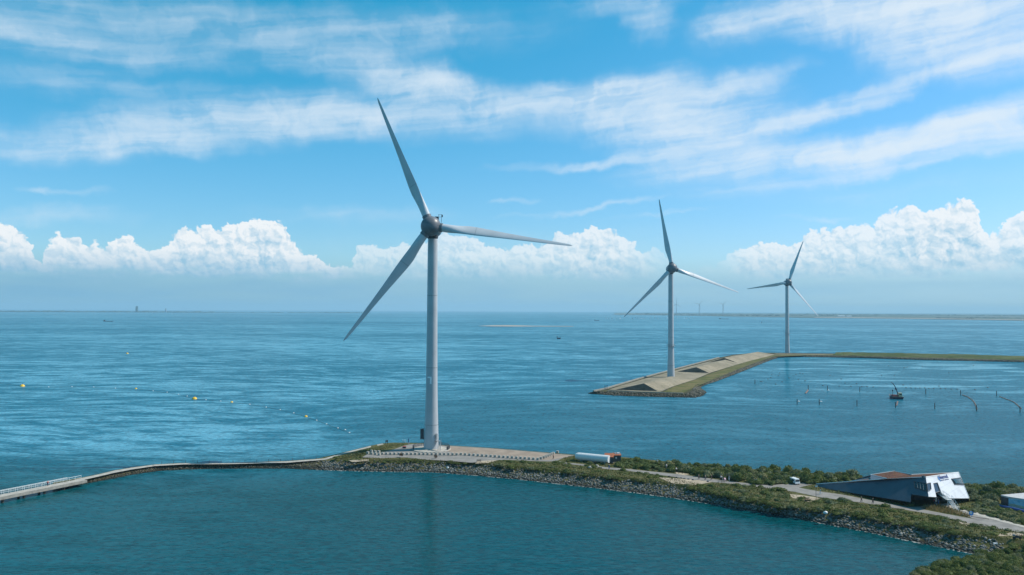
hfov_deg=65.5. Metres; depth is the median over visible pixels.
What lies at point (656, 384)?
embankment
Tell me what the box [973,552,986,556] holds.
shrub
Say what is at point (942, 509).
golden grass
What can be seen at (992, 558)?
shrub
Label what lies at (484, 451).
brick apron
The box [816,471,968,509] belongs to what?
visitor building
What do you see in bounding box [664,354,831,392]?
grass verge
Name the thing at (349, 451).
path
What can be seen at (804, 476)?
scrub
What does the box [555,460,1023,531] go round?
path
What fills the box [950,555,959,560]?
shrub
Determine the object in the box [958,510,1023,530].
path
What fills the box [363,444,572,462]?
paved area
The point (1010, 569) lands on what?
shrub
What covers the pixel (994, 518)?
concrete path
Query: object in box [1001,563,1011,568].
shrub
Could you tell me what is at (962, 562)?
shrub
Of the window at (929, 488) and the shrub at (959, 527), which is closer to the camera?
the shrub at (959, 527)
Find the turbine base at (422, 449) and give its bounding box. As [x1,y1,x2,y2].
[412,446,450,452]
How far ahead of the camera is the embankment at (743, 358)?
860.10 m
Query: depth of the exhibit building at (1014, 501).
212.22 m
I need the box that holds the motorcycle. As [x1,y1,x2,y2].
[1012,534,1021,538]
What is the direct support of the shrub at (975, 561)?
on the ground
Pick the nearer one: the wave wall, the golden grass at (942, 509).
the golden grass at (942, 509)
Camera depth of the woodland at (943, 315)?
9969.00 m
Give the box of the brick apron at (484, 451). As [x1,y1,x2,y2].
[449,446,571,459]
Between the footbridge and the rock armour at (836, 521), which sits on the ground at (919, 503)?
the rock armour at (836, 521)
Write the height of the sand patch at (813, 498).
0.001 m
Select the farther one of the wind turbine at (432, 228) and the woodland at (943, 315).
the woodland at (943, 315)
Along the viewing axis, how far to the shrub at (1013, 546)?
178.55 m
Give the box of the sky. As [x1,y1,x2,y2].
[0,0,1023,312]
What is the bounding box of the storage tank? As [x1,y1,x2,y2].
[575,453,609,462]
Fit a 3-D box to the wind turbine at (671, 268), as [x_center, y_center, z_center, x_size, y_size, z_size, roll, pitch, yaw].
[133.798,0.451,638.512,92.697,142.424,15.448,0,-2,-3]
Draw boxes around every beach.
[486,325,572,326]
[814,317,1012,319]
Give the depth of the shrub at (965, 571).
161.58 m
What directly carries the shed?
on the ground at (919, 503)
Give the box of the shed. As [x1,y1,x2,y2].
[605,452,621,463]
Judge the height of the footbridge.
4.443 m
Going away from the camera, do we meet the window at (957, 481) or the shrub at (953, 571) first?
the shrub at (953, 571)
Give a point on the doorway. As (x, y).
(936, 487)
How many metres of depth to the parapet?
632.29 m
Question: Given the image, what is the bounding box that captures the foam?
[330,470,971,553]
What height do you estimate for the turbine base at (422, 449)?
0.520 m
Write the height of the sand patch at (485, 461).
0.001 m
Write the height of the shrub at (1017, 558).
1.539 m
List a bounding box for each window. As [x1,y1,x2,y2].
[913,481,926,490]
[927,482,931,490]
[951,477,963,484]
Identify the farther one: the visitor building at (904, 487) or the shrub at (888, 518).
the visitor building at (904, 487)
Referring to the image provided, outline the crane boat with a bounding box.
[889,382,903,398]
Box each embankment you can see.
[616,376,693,390]
[678,360,739,372]
[711,352,773,362]
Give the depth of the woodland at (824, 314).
11173.03 m
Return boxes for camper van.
[790,477,799,484]
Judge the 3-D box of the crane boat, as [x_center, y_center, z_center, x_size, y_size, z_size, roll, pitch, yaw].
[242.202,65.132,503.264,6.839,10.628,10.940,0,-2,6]
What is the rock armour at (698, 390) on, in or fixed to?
on the ground at (806, 354)
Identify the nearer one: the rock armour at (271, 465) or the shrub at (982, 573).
the shrub at (982, 573)
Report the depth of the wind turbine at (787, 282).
1014.97 m
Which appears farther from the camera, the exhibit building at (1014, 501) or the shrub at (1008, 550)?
the exhibit building at (1014, 501)
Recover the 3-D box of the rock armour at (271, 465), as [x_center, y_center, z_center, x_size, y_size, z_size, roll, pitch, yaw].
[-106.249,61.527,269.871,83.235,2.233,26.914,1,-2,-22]
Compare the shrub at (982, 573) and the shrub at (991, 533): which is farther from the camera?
the shrub at (991, 533)
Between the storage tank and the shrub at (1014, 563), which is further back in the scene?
the storage tank
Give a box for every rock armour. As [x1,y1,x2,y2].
[74,460,322,485]
[321,460,1003,543]
[589,355,1023,397]
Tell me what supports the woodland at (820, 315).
on the ground at (952, 317)
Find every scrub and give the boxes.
[332,445,1023,534]
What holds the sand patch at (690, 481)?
on the ground at (919, 503)
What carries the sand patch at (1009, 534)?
on the ground at (919, 503)
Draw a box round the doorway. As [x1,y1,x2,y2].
[933,483,939,492]
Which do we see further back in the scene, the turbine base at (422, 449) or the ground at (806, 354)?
the ground at (806, 354)
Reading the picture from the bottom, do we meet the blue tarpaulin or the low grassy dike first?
the blue tarpaulin
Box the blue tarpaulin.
[999,504,1023,511]
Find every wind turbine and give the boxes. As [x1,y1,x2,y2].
[343,98,571,450]
[624,200,738,376]
[748,242,817,352]
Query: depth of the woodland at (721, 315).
8469.28 m
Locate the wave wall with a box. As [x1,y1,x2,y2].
[608,390,682,393]
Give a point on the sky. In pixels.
(155, 154)
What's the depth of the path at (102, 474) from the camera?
273.82 m
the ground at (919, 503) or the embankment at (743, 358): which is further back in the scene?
the embankment at (743, 358)
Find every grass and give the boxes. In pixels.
[921,502,969,516]
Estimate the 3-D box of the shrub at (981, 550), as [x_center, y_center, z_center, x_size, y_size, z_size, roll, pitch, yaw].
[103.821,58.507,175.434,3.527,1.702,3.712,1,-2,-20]
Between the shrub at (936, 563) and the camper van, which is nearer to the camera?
the shrub at (936, 563)
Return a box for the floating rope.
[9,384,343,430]
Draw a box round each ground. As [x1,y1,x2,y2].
[53,443,1023,552]
[590,353,1023,397]
[614,313,1023,320]
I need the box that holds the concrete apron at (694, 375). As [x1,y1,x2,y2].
[609,355,736,391]
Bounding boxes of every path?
[79,458,325,479]
[324,444,382,459]
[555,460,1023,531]
[940,503,1023,526]
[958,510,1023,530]
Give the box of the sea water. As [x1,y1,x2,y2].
[0,309,1023,574]
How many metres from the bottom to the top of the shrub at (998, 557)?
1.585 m
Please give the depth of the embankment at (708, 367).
725.03 m
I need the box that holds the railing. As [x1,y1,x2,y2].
[413,442,449,449]
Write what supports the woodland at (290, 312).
on the sea water
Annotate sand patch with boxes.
[476,460,495,462]
[660,477,709,484]
[790,494,818,501]
[998,533,1022,535]
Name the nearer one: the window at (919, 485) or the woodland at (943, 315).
the window at (919, 485)
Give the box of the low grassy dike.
[832,352,1023,359]
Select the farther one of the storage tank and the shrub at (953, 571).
the storage tank
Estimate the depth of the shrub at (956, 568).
164.67 m
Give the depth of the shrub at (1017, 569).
163.76 m
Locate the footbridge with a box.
[0,475,86,502]
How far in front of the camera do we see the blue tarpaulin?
209.40 m
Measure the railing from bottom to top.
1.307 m
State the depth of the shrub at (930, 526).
192.20 m
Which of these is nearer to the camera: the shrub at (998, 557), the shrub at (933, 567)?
the shrub at (933, 567)
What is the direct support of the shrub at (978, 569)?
on the ground
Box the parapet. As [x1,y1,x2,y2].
[593,357,718,391]
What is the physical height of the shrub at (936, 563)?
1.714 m
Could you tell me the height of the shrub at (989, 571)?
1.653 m
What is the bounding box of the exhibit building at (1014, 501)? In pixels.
[1001,493,1023,508]
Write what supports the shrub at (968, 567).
on the ground
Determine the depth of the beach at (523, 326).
2643.07 m
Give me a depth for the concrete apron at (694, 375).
643.72 m
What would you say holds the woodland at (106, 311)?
on the sea water
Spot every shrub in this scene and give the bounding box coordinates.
[882,517,893,522]
[917,524,938,529]
[918,570,930,574]
[925,565,938,570]
[928,560,947,567]
[941,568,956,573]
[941,570,953,574]
[949,566,963,570]
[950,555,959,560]
[954,558,970,566]
[955,526,967,529]
[957,570,970,574]
[966,564,976,572]
[968,559,981,564]
[973,548,986,552]
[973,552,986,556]
[974,565,985,571]
[977,571,988,574]
[980,531,999,535]
[983,560,996,566]
[986,553,1004,559]
[986,569,998,573]
[987,556,998,561]
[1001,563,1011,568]
[1001,566,1014,572]
[1002,548,1013,553]
[1004,561,1022,568]
[1005,556,1022,561]
[1008,544,1017,549]
[1011,552,1021,556]
[1011,565,1021,572]
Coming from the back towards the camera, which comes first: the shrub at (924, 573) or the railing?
the railing
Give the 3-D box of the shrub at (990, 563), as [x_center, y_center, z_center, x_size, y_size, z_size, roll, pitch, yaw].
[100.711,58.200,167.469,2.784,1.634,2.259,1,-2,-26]
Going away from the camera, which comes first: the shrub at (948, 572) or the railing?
the shrub at (948, 572)
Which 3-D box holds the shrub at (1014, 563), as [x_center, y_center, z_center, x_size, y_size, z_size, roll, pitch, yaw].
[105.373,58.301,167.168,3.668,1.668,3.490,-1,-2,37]
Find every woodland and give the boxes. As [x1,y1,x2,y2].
[0,310,214,312]
[217,312,362,312]
[636,313,1023,315]
[645,314,780,315]
[781,315,860,315]
[902,315,1005,315]
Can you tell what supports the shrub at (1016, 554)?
on the ground

